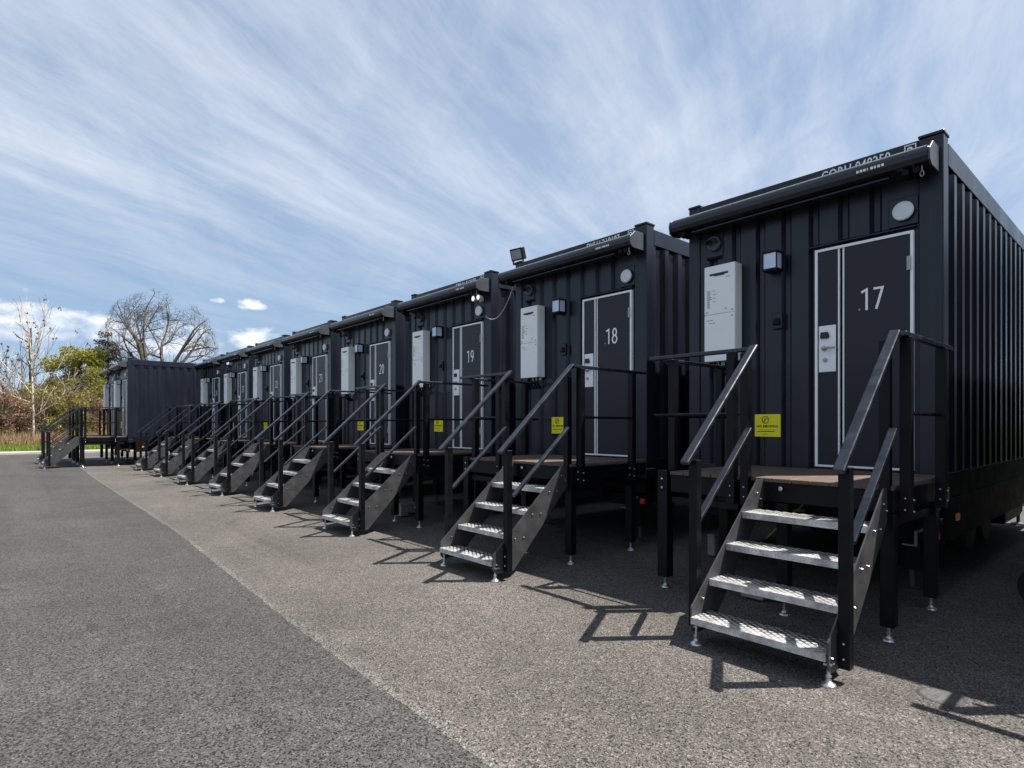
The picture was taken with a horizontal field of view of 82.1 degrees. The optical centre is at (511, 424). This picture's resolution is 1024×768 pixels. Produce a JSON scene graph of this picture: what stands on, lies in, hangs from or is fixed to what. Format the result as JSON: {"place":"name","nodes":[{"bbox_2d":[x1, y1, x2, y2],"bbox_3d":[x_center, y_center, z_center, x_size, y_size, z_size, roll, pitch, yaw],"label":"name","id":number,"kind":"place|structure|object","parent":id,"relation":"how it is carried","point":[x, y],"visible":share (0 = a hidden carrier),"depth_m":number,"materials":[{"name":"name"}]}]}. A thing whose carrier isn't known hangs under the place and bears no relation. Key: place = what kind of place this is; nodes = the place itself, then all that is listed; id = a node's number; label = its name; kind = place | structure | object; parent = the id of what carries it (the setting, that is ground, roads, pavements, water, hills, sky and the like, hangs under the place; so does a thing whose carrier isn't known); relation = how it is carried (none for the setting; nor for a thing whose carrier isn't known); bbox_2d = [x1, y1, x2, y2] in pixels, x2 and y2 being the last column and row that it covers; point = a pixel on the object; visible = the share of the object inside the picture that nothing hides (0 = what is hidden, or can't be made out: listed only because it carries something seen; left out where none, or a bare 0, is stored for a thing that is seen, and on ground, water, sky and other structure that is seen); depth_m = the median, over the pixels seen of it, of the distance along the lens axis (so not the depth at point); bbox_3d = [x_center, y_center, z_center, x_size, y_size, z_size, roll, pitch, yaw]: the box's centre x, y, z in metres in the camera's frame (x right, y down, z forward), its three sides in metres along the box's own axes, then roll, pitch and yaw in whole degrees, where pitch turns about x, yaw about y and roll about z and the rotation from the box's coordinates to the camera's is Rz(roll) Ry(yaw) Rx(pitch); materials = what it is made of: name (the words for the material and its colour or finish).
{"place":"outdoors","nodes":[
{"label":"outdoors","id":0,"kind":"place"},
{"bbox_2d":[0,429,106,445],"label":"dry grass","id":1,"kind":"structure","parent":0,"point":[23,438],"depth_m":36.40,"materials":[{"name":"beige plant"}]},
{"bbox_2d":[1,395,61,434],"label":"shrub","id":2,"kind":"object","parent":1,"relation":"on","point":[29,423],"visible":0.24,"depth_m":38.65,"materials":[{"name":"brown plant"}]},
{"bbox_2d":[0,443,109,451],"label":"verge grass","id":3,"kind":"structure","parent":0,"point":[20,447],"depth_m":32.59,"materials":[{"name":"green plant"}]},
{"bbox_2d":[37,408,73,463],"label":"staircase","id":4,"kind":"structure","parent":0,"point":[55,447],"depth_m":23.21,"materials":[{"name":"metal"}]},
{"bbox_2d":[42,407,82,468],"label":"staircase","id":5,"kind":"structure","parent":0,"point":[56,456],"depth_m":20.84,"materials":[{"name":"metal"}]},
{"bbox_2d":[135,406,177,470],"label":"staircase","id":6,"kind":"structure","parent":0,"point":[149,459],"depth_m":19.93,"materials":[{"name":"metal"}]},
{"bbox_2d":[153,403,201,476],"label":"staircase","id":7,"kind":"structure","parent":0,"point":[170,463],"depth_m":17.64,"materials":[{"name":"metal"}]},
{"bbox_2d":[177,400,231,484],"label":"staircase","id":8,"kind":"structure","parent":0,"point":[199,467],"depth_m":15.33,"materials":[{"name":"metal"}]},
{"bbox_2d":[208,395,272,495],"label":"staircase","id":9,"kind":"structure","parent":0,"point":[236,473],"depth_m":13.15,"materials":[{"name":"metal"}]},
{"bbox_2d":[0,454,490,767],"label":"road","id":10,"kind":"structure","parent":0,"point":[132,635],"depth_m":3.73,"materials":[{"name":"grey asphalt"}]},
{"bbox_2d":[253,389,331,511],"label":"staircase","id":11,"kind":"structure","parent":0,"point":[276,489],"depth_m":10.82,"materials":[{"name":"metal"}]},
{"bbox_2d":[322,380,420,536],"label":"staircase","id":12,"kind":"structure","parent":0,"point":[366,514],"depth_m":8.56,"materials":[{"name":"metal"}]},
{"bbox_2d":[438,364,573,581],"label":"staircase","id":13,"kind":"structure","parent":0,"point":[510,551],"depth_m":6.27,"materials":[{"name":"metal"}]},
{"bbox_2d":[0,0,1023,402],"label":"sky","id":14,"kind":"structure","parent":0,"point":[273,169],"materials":[{"name":"blue"}]},
{"bbox_2d":[67,451,1023,767],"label":"pavement","id":15,"kind":"structure","parent":0,"point":[543,655],"depth_m":4.23,"materials":[{"name":"grey asphalt"}]},
{"bbox_2d":[68,409,113,462],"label":"entrance platform","id":16,"kind":"structure","parent":15,"relation":"on","point":[72,454],"depth_m":23.96,"materials":[{"name":"black metal"}]},
{"bbox_2d":[76,407,126,466],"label":"entrance platform","id":17,"kind":"structure","parent":15,"relation":"on","point":[101,440],"depth_m":21.54,"materials":[{"name":"black metal"}]},
{"bbox_2d":[99,364,171,460],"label":"container cabin","id":18,"kind":"object","parent":15,"relation":"on","point":[111,377],"visible":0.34,"depth_m":24.85,"materials":[{"name":"black metal"}]},
{"bbox_2d":[103,385,108,412],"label":"water heater","id":19,"kind":"object","parent":18,"relation":"attached to","point":[105,397],"visible":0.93,"depth_m":25.49,"materials":[{"name":"white metal"}]},
{"bbox_2d":[110,384,113,434],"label":"door","id":20,"kind":"structure","parent":18,"relation":"in","point":[112,385],"depth_m":24.63,"materials":[{"name":"black metal"}]},
{"bbox_2d":[109,357,236,464],"bbox_3d":[-12.916,-0.500,24.816,6.553,4.031,2.537,0,0,-41],"label":"container cabin","id":21,"kind":"object","parent":15,"relation":"on","point":[150,391],"visible":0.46,"depth_m":22.56,"materials":[{"name":"black metal"}]},
{"bbox_2d":[114,381,119,410],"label":"water heater","id":22,"kind":"object","parent":21,"relation":"attached to","point":[116,395],"visible":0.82,"depth_m":23.22,"materials":[{"name":"white metal"}]},
{"bbox_2d":[116,379,121,384],"bbox_3d":[-15.316,-1.665,22.924,0.175,0.200,0.150,0,0,-41],"label":"wall lamp","id":23,"kind":"object","parent":21,"relation":"attached to","point":[118,381],"visible":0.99,"depth_m":22.87,"materials":[{"name":"white metal"}]},
{"bbox_2d":[121,379,126,435],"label":"door","id":24,"kind":"structure","parent":21,"relation":"in","point":[124,383],"depth_m":22.35,"materials":[{"name":"black metal"}]},
{"bbox_2d":[165,406,213,468],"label":"entrance platform","id":25,"kind":"structure","parent":15,"relation":"on","point":[179,444],"depth_m":20.58,"materials":[{"name":"black metal"}]},
{"bbox_2d":[185,403,247,469],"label":"entrance platform","id":26,"kind":"structure","parent":15,"relation":"on","point":[204,440],"depth_m":18.36,"materials":[{"name":"black metal"}]},
{"bbox_2d":[194,354,287,461],"bbox_3d":[-8.941,-0.500,23.827,6.553,4.031,2.537,0,0,-41],"label":"container cabin","id":27,"kind":"object","parent":15,"relation":"on","point":[214,369],"visible":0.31,"depth_m":21.48,"materials":[{"name":"black metal"}]},
{"bbox_2d":[201,379,207,410],"bbox_3d":[-11.707,-1.148,22.347,0.176,1.234,0.356,0,0,-41],"label":"water heater","id":28,"kind":"object","parent":27,"relation":"attached to","point":[204,392],"visible":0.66,"depth_m":22.23,"materials":[{"name":"white metal"}]},
{"bbox_2d":[205,377,210,382],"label":"wall lamp","id":29,"kind":"object","parent":27,"relation":"attached to","point":[207,379],"visible":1,"depth_m":21.89,"materials":[{"name":"white metal"}]},
{"bbox_2d":[212,377,219,435],"bbox_3d":[-10.774,-0.650,21.368,0.154,2.109,0.822,0,0,-41],"label":"door","id":30,"kind":"structure","parent":27,"relation":"in","point":[215,381],"depth_m":21.48,"materials":[{"name":"black metal"}]},
{"bbox_2d":[210,400,280,477],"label":"entrance platform","id":31,"kind":"structure","parent":15,"relation":"on","point":[238,444],"depth_m":15.65,"materials":[{"name":"black metal"}]},
{"bbox_2d":[217,346,326,471],"bbox_3d":[-6.939,-0.500,21.552,6.553,4.031,2.537,0,0,-41],"label":"container cabin","id":32,"kind":"object","parent":15,"relation":"on","point":[242,366],"visible":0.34,"depth_m":19.15,"materials":[{"name":"black metal"}]},
{"bbox_2d":[224,373,231,408],"bbox_3d":[-9.705,-1.148,20.073,0.176,1.234,0.356,0,0,-41],"label":"water heater","id":33,"kind":"object","parent":32,"relation":"attached to","point":[227,389],"visible":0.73,"depth_m":19.94,"materials":[{"name":"white metal"}]},
{"bbox_2d":[229,372,235,377],"bbox_3d":[-9.338,-1.665,19.660,0.175,0.200,0.150,0,0,-41],"label":"wall lamp","id":34,"kind":"object","parent":32,"relation":"attached to","point":[232,374],"visible":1,"depth_m":19.61,"materials":[{"name":"white metal"}]},
{"bbox_2d":[238,372,246,436],"bbox_3d":[-8.771,-0.650,19.093,0.154,2.109,0.822,0,0,-41],"label":"door","id":35,"kind":"structure","parent":32,"relation":"in","point":[242,377],"depth_m":19.07,"materials":[{"name":"black metal"}]},
{"bbox_2d":[244,396,326,488],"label":"entrance platform","id":36,"kind":"structure","parent":15,"relation":"on","point":[286,448],"depth_m":13.76,"materials":[{"name":"black metal"}]},
{"bbox_2d":[70,458,508,767],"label":"pavement joint","id":37,"kind":"object","parent":15,"relation":"on","point":[491,761],"visible":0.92,"depth_m":3.63,"materials":[{"name":"concrete"}]},
{"bbox_2d":[244,334,346,473],"bbox_3d":[-4.936,-0.500,19.278,6.553,4.031,2.537,0,0,-41],"label":"container cabin","id":38,"kind":"object","parent":15,"relation":"on","point":[274,355],"visible":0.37,"depth_m":16.86,"materials":[{"name":"black metal"}]},
{"bbox_2d":[253,367,261,406],"bbox_3d":[-7.702,-1.148,17.799,0.176,1.234,0.356,0,0,-41],"label":"water heater","id":39,"kind":"object","parent":38,"relation":"attached to","point":[257,382],"visible":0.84,"depth_m":17.68,"materials":[{"name":"white metal"}]},
{"bbox_2d":[260,365,267,371],"bbox_3d":[-7.336,-1.665,17.386,0.175,0.200,0.150,0,0,-41],"label":"wall lamp","id":40,"kind":"object","parent":38,"relation":"attached to","point":[263,368],"visible":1,"depth_m":17.33,"materials":[{"name":"white metal"}]},
{"bbox_2d":[270,364,281,438],"bbox_3d":[-6.769,-0.650,16.819,0.154,2.109,0.822,0,0,-41],"label":"door","id":41,"kind":"structure","parent":38,"relation":"in","point":[276,370],"depth_m":16.77,"materials":[{"name":"black metal"}]},
{"bbox_2d":[289,390,393,501],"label":"entrance platform","id":42,"kind":"structure","parent":15,"relation":"on","point":[342,452],"depth_m":11.59,"materials":[{"name":"black metal"}]},
{"bbox_2d":[281,320,412,485],"bbox_3d":[-2.934,-0.500,17.004,6.553,4.031,2.537,0,0,-41],"label":"container cabin","id":43,"kind":"object","parent":15,"relation":"on","point":[320,346],"visible":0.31,"depth_m":14.53,"materials":[{"name":"black metal"}]},
{"bbox_2d":[291,358,301,402],"bbox_3d":[-5.700,-1.148,15.524,0.176,1.234,0.356,0,0,-41],"label":"water heater","id":44,"kind":"object","parent":43,"relation":"attached to","point":[296,376],"visible":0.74,"depth_m":15.41,"materials":[{"name":"white metal"}]},
{"bbox_2d":[300,356,308,363],"bbox_3d":[-5.334,-1.665,15.112,0.175,0.200,0.150,0,0,-41],"label":"wall lamp","id":45,"kind":"object","parent":43,"relation":"attached to","point":[304,359],"visible":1,"depth_m":15.06,"materials":[{"name":"white metal"}]},
{"bbox_2d":[311,354,327,440],"bbox_3d":[-4.767,-0.650,14.545,0.154,2.109,0.822,0,0,-41],"label":"door","id":46,"kind":"structure","parent":43,"relation":"in","point":[319,363],"depth_m":14.50,"materials":[{"name":"black metal"}]},
{"bbox_2d":[397,503,414,516],"bbox_3d":[-1.733,1.407,9.799,0.396,0.214,0.208,0,0,-41],"label":"junction box","id":47,"kind":"object","parent":15,"relation":"on","point":[403,509],"visible":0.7,"depth_m":9.64,"materials":[{"name":"grey plastic"}]},
{"bbox_2d":[329,300,485,497],"bbox_3d":[-0.932,-0.500,14.730,6.553,4.031,2.537,0,0,-41],"label":"container cabin","id":48,"kind":"object","parent":15,"relation":"on","point":[382,333],"visible":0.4,"depth_m":12.19,"materials":[{"name":"black metal"}]},
{"bbox_2d":[341,346,354,400],"bbox_3d":[-3.698,-1.148,13.250,0.176,1.234,0.356,0,0,-41],"label":"water heater","id":49,"kind":"object","parent":48,"relation":"attached to","point":[347,368],"visible":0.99,"depth_m":13.15,"materials":[{"name":"white metal"}]},
{"bbox_2d":[354,343,363,353],"bbox_3d":[-3.331,-1.665,12.838,0.175,0.200,0.150,0,0,-41],"label":"wall lamp","id":50,"kind":"object","parent":48,"relation":"attached to","point":[358,348],"visible":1,"depth_m":12.79,"materials":[{"name":"white metal"}]},
{"bbox_2d":[358,421,363,430],"bbox_3d":[-3.340,0.007,12.957,0.019,0.235,0.272,0,0,-41],"label":"notice sign","id":51,"kind":"object","parent":48,"relation":"attached to","point":[360,425],"visible":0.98,"depth_m":12.92,"materials":[{"name":"yellow plastic"}]},
{"bbox_2d":[370,341,390,444],"bbox_3d":[-2.765,-0.650,12.271,0.154,2.109,0.822,0,0,-41],"label":"door","id":52,"kind":"structure","parent":48,"relation":"in","point":[380,353],"depth_m":12.18,"materials":[{"name":"black metal"}]},
{"bbox_2d":[356,381,489,527],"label":"entrance platform","id":53,"kind":"structure","parent":15,"relation":"on","point":[427,455],"depth_m":9.12,"materials":[{"name":"black metal"}]},
{"bbox_2d":[396,270,595,514],"bbox_3d":[1.070,-0.500,12.455,6.553,4.031,2.537,0,0,-41],"label":"container cabin","id":54,"kind":"object","parent":15,"relation":"on","point":[474,340],"visible":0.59,"depth_m":10.03,"materials":[{"name":"black metal"}]},
{"bbox_2d":[413,330,429,396],"bbox_3d":[-1.696,-1.148,10.976,0.176,1.234,0.356,0,0,-41],"label":"water heater","id":55,"kind":"object","parent":54,"relation":"attached to","point":[421,355],"visible":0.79,"depth_m":10.87,"materials":[{"name":"white metal"}]},
{"bbox_2d":[432,326,443,338],"bbox_3d":[-1.329,-1.665,10.563,0.175,0.200,0.150,0,0,-41],"label":"wall lamp","id":56,"kind":"object","parent":54,"relation":"attached to","point":[438,332],"visible":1,"depth_m":10.52,"materials":[{"name":"white metal"}]},
{"bbox_2d":[434,420,442,431],"bbox_3d":[-1.338,0.007,10.682,0.019,0.235,0.272,0,0,-41],"label":"notice sign","id":57,"kind":"object","parent":54,"relation":"attached to","point":[438,425],"visible":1,"depth_m":10.68,"materials":[{"name":"yellow plastic"}]},
{"bbox_2d":[452,321,483,448],"bbox_3d":[-0.763,-0.650,9.996,0.154,2.109,0.822,0,0,-41],"label":"door","id":58,"kind":"structure","parent":54,"relation":"in","point":[468,340],"depth_m":10.02,"materials":[{"name":"black metal"}]},
{"bbox_2d":[471,295,483,301],"bbox_3d":[-0.546,-2.077,9.658,0.140,0.094,0.232,0,0,-41],"label":"sensor light","id":59,"kind":"object","parent":54,"relation":"attached to","point":[480,298],"visible":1,"depth_m":9.64,"materials":[{"name":"white plastic"}]},
{"bbox_2d":[460,365,646,564],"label":"entrance platform","id":60,"kind":"structure","parent":15,"relation":"on","point":[584,467],"depth_m":6.95,"materials":[{"name":"black metal"}]},
{"bbox_2d":[498,221,718,541],"bbox_3d":[3.072,-0.500,10.181,6.553,4.031,2.537,0,0,-41],"label":"container cabin","id":61,"kind":"object","parent":15,"relation":"on","point":[625,294],"visible":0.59,"depth_m":7.74,"materials":[{"name":"black metal"}]},
{"bbox_2d":[486,287,512,319],"bbox_3d":[-0.211,-2.040,9.358,0.022,0.692,0.679,0,0,-41],"label":"hanging cable","id":62,"kind":"object","parent":61,"relation":"hanging from","point":[504,307],"visible":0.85,"depth_m":9.24,"materials":[{"name":"grey rubber"}]},
{"bbox_2d":[510,247,525,265],"bbox_3d":[0.100,-2.627,9.168,0.230,0.265,0.167,0,0,37],"label":"floodlight","id":63,"kind":"object","parent":61,"relation":"attached to","point":[516,254],"visible":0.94,"depth_m":9.11,"materials":[{"name":"black metal"}]},
{"bbox_2d":[521,305,544,388],"bbox_3d":[0.306,-1.148,8.702,0.176,1.234,0.356,0,0,-41],"label":"water heater","id":64,"kind":"object","parent":61,"relation":"attached to","point":[532,343],"visible":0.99,"depth_m":8.60,"materials":[{"name":"white metal"}]},
{"bbox_2d":[552,417,562,433],"bbox_3d":[0.664,0.007,8.408,0.019,0.235,0.272,0,0,-41],"label":"notice sign","id":65,"kind":"object","parent":61,"relation":"attached to","point":[557,425],"visible":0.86,"depth_m":8.42,"materials":[{"name":"yellow plastic"}]},
{"bbox_2d":[552,298,566,314],"bbox_3d":[0.673,-1.665,8.289,0.175,0.200,0.150,0,0,-41],"label":"wall lamp","id":66,"kind":"object","parent":61,"relation":"attached to","point":[559,306],"visible":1,"depth_m":8.24,"materials":[{"name":"white metal"}]},
{"bbox_2d":[582,290,632,456],"bbox_3d":[1.239,-0.650,7.722,0.154,2.109,0.822,0,0,-41],"label":"door","id":67,"kind":"structure","parent":61,"relation":"in","point":[607,320],"depth_m":7.71,"materials":[{"name":"black metal"}]},
{"bbox_2d":[707,533,718,555],"bbox_3d":[2.401,1.387,6.843,0.336,0.254,0.098,0,0,-41],"label":"junction box","id":68,"kind":"object","parent":15,"relation":"on","point":[713,545],"visible":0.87,"depth_m":6.73,"materials":[{"name":"grey plastic"}]},
{"bbox_2d":[741,592,767,600],"bbox_3d":[2.219,1.452,5.204,0.416,0.124,0.208,0,0,-41],"label":"junction box","id":69,"kind":"object","parent":15,"relation":"on","point":[753,596],"visible":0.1,"depth_m":5.06,"materials":[{"name":"grey plastic"}]},
{"bbox_2d":[650,331,952,642],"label":"entrance platform","id":70,"kind":"structure","parent":15,"relation":"on","point":[785,488],"depth_m":4.68,"materials":[{"name":"black metal"}]},
{"bbox_2d":[765,505,802,538],"bbox_3d":[2.286,0.793,4.918,0.052,0.376,0.334,0,0,-41],"label":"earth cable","id":71,"kind":"object","parent":70,"relation":"hanging from","point":[795,511],"visible":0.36,"depth_m":4.86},
{"bbox_2d":[669,129,1023,591],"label":"container cabin","id":72,"kind":"object","parent":15,"relation":"on","point":[923,236],"visible":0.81,"depth_m":5.72,"materials":[{"name":"black metal"}]},
{"bbox_2d":[705,261,741,371],"bbox_3d":[2.308,-1.148,6.428,0.176,1.234,0.356,0,0,-41],"label":"water heater","id":73,"kind":"object","parent":72,"relation":"attached to","point":[723,306],"visible":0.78,"depth_m":6.35,"materials":[{"name":"white metal"}]},
{"bbox_2d":[755,414,780,436],"bbox_3d":[2.666,0.007,6.134,0.019,0.235,0.272,0,0,-41],"label":"notice sign","id":74,"kind":"object","parent":72,"relation":"attached to","point":[767,425],"visible":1,"depth_m":6.12,"materials":[{"name":"yellow plastic"}]},
{"bbox_2d":[762,249,782,273],"bbox_3d":[2.675,-1.665,6.015,0.175,0.200,0.150,0,0,-41],"label":"wall lamp","id":75,"kind":"object","parent":72,"relation":"attached to","point":[772,261],"visible":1,"depth_m":5.96,"materials":[{"name":"white metal"}]},
{"bbox_2d":[815,230,914,470],"bbox_3d":[3.242,-0.650,5.448,0.154,2.109,0.822,0,0,-41],"label":"door","id":76,"kind":"structure","parent":72,"relation":"in","point":[865,289],"depth_m":5.48,"materials":[{"name":"black metal"}]},
{"bbox_2d":[916,687,966,705],"bbox_3d":[2.394,1.514,3.280,0.230,0.003,0.230,0,0,-41],"label":"drain cover","id":77,"kind":"object","parent":15,"relation":"on","point":[941,696],"visible":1,"depth_m":3.27,"materials":[{"name":"grey metal"}]},
{"bbox_2d":[1017,573,1023,599],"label":"jockey wheel","id":78,"kind":"object","parent":15,"relation":"on","point":[1020,584],"visible":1,"depth_m":4.96,"materials":[{"name":"rubber"}]},
{"bbox_2d":[680,329,899,688],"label":"staircase","id":79,"kind":"structure","parent":0,"point":[834,652],"depth_m":3.98,"materials":[{"name":"grey metal"}]},
{"label":"ground","id":80,"kind":"structure","parent":0,"visible":0},
{"bbox_2d":[0,388,28,434],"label":"shrub","id":81,"kind":"object","parent":80,"relation":"on","point":[3,411],"visible":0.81,"depth_m":37.05,"materials":[{"name":"brown plant"}]},
{"bbox_2d":[0,345,39,428],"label":"bare sapling","id":82,"kind":"object","parent":80,"relation":"on","point":[28,346],"visible":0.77,"depth_m":38.42,"materials":[{"name":"beige plant"}]},
{"bbox_2d":[0,343,41,395],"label":"bare sapling","id":83,"kind":"object","parent":80,"relation":"on","point":[6,357],"visible":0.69,"depth_m":38.73,"materials":[{"name":"beige plant"}]},
{"bbox_2d":[0,341,42,398],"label":"bare sapling","id":84,"kind":"object","parent":80,"relation":"on","point":[24,370],"visible":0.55,"depth_m":40.27,"materials":[{"name":"brown plant"}]},
{"bbox_2d":[0,380,52,431],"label":"shrub","id":85,"kind":"object","parent":80,"relation":"on","point":[25,392],"visible":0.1,"depth_m":40.03,"materials":[{"name":"green plant"}]},
{"bbox_2d":[0,389,53,430],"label":"shrub","id":86,"kind":"object","parent":80,"relation":"on","point":[12,403],"visible":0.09,"depth_m":38.33,"materials":[{"name":"brown plant"}]},
{"bbox_2d":[0,374,53,399],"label":"shrub","id":87,"kind":"object","parent":80,"relation":"on","point":[12,387],"visible":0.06,"depth_m":41.35,"materials":[{"name":"orange plant"}]},
{"bbox_2d":[0,393,54,438],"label":"shrub","id":88,"kind":"object","parent":80,"relation":"on","point":[21,414],"visible":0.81,"depth_m":37.50,"materials":[{"name":"orange plant"}]},
{"bbox_2d":[12,321,45,388],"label":"dead tree","id":89,"kind":"object","parent":80,"relation":"on","point":[28,365],"visible":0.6,"depth_m":42.94,"materials":[{"name":"beige plant"}]},
{"bbox_2d":[12,387,74,432],"bbox_3d":[-31.308,-0.504,39.570,4.275,4.148,6.276,0,0,-41],"label":"shrub","id":90,"kind":"object","parent":80,"relation":"on","point":[55,410],"visible":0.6,"depth_m":39.06,"materials":[{"name":"green plant"}]},
{"bbox_2d":[0,294,90,435],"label":"pale bare tree","id":91,"kind":"object","parent":80,"relation":"on","point":[32,391],"visible":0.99,"depth_m":37.67,"materials":[{"name":"beige plant"}]},
{"bbox_2d":[16,367,100,430],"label":"shrub","id":92,"kind":"object","parent":80,"relation":"on","point":[58,390],"visible":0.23,"depth_m":40.34,"materials":[{"name":"green plant"}]},
{"bbox_2d":[42,351,97,389],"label":"bare sapling","id":93,"kind":"object","parent":80,"relation":"on","point":[68,372],"visible":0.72,"depth_m":41.43,"materials":[{"name":"plant"}]},
{"bbox_2d":[35,394,106,435],"bbox_3d":[-29.881,-0.250,40.020,3.822,3.630,5.276,0,0,1],"label":"shrub","id":94,"kind":"object","parent":80,"relation":"on","point":[74,407],"visible":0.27,"depth_m":39.78,"materials":[{"name":"brown plant"}]},
{"bbox_2d":[38,345,109,405],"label":"leafy tree","id":95,"kind":"object","parent":80,"relation":"on","point":[91,359],"visible":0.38,"depth_m":43.41,"materials":[{"name":"green plant"}]},
{"bbox_2d":[54,366,106,419],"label":"shrub","id":96,"kind":"object","parent":80,"relation":"on","point":[95,392],"visible":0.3,"depth_m":41.98,"materials":[{"name":"green plant"}]},
{"bbox_2d":[59,382,106,429],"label":"shrub","id":97,"kind":"object","parent":80,"relation":"on","point":[82,397],"visible":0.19,"depth_m":40.90,"materials":[{"name":"green plant"}]},
{"bbox_2d":[83,397,106,433],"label":"shrub","id":98,"kind":"object","parent":80,"relation":"on","point":[96,427],"visible":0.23,"depth_m":40.87,"materials":[{"name":"orange plant"}]},
{"bbox_2d":[85,331,125,383],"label":"conifer","id":99,"kind":"object","parent":80,"relation":"on","point":[108,360],"visible":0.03,"depth_m":47.48,"materials":[{"name":"green plant"}]},
{"bbox_2d":[96,289,218,368],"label":"bare tree","id":100,"kind":"object","parent":80,"relation":"on","point":[140,347],"visible":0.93,"depth_m":46.69,"materials":[{"name":"grey plant"}]},
{"bbox_2d":[0,449,1023,505],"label":"kerb","id":101,"kind":"structure","parent":80,"relation":"on","point":[27,452],"depth_m":30.59,"materials":[{"name":"concrete"}]}
]}

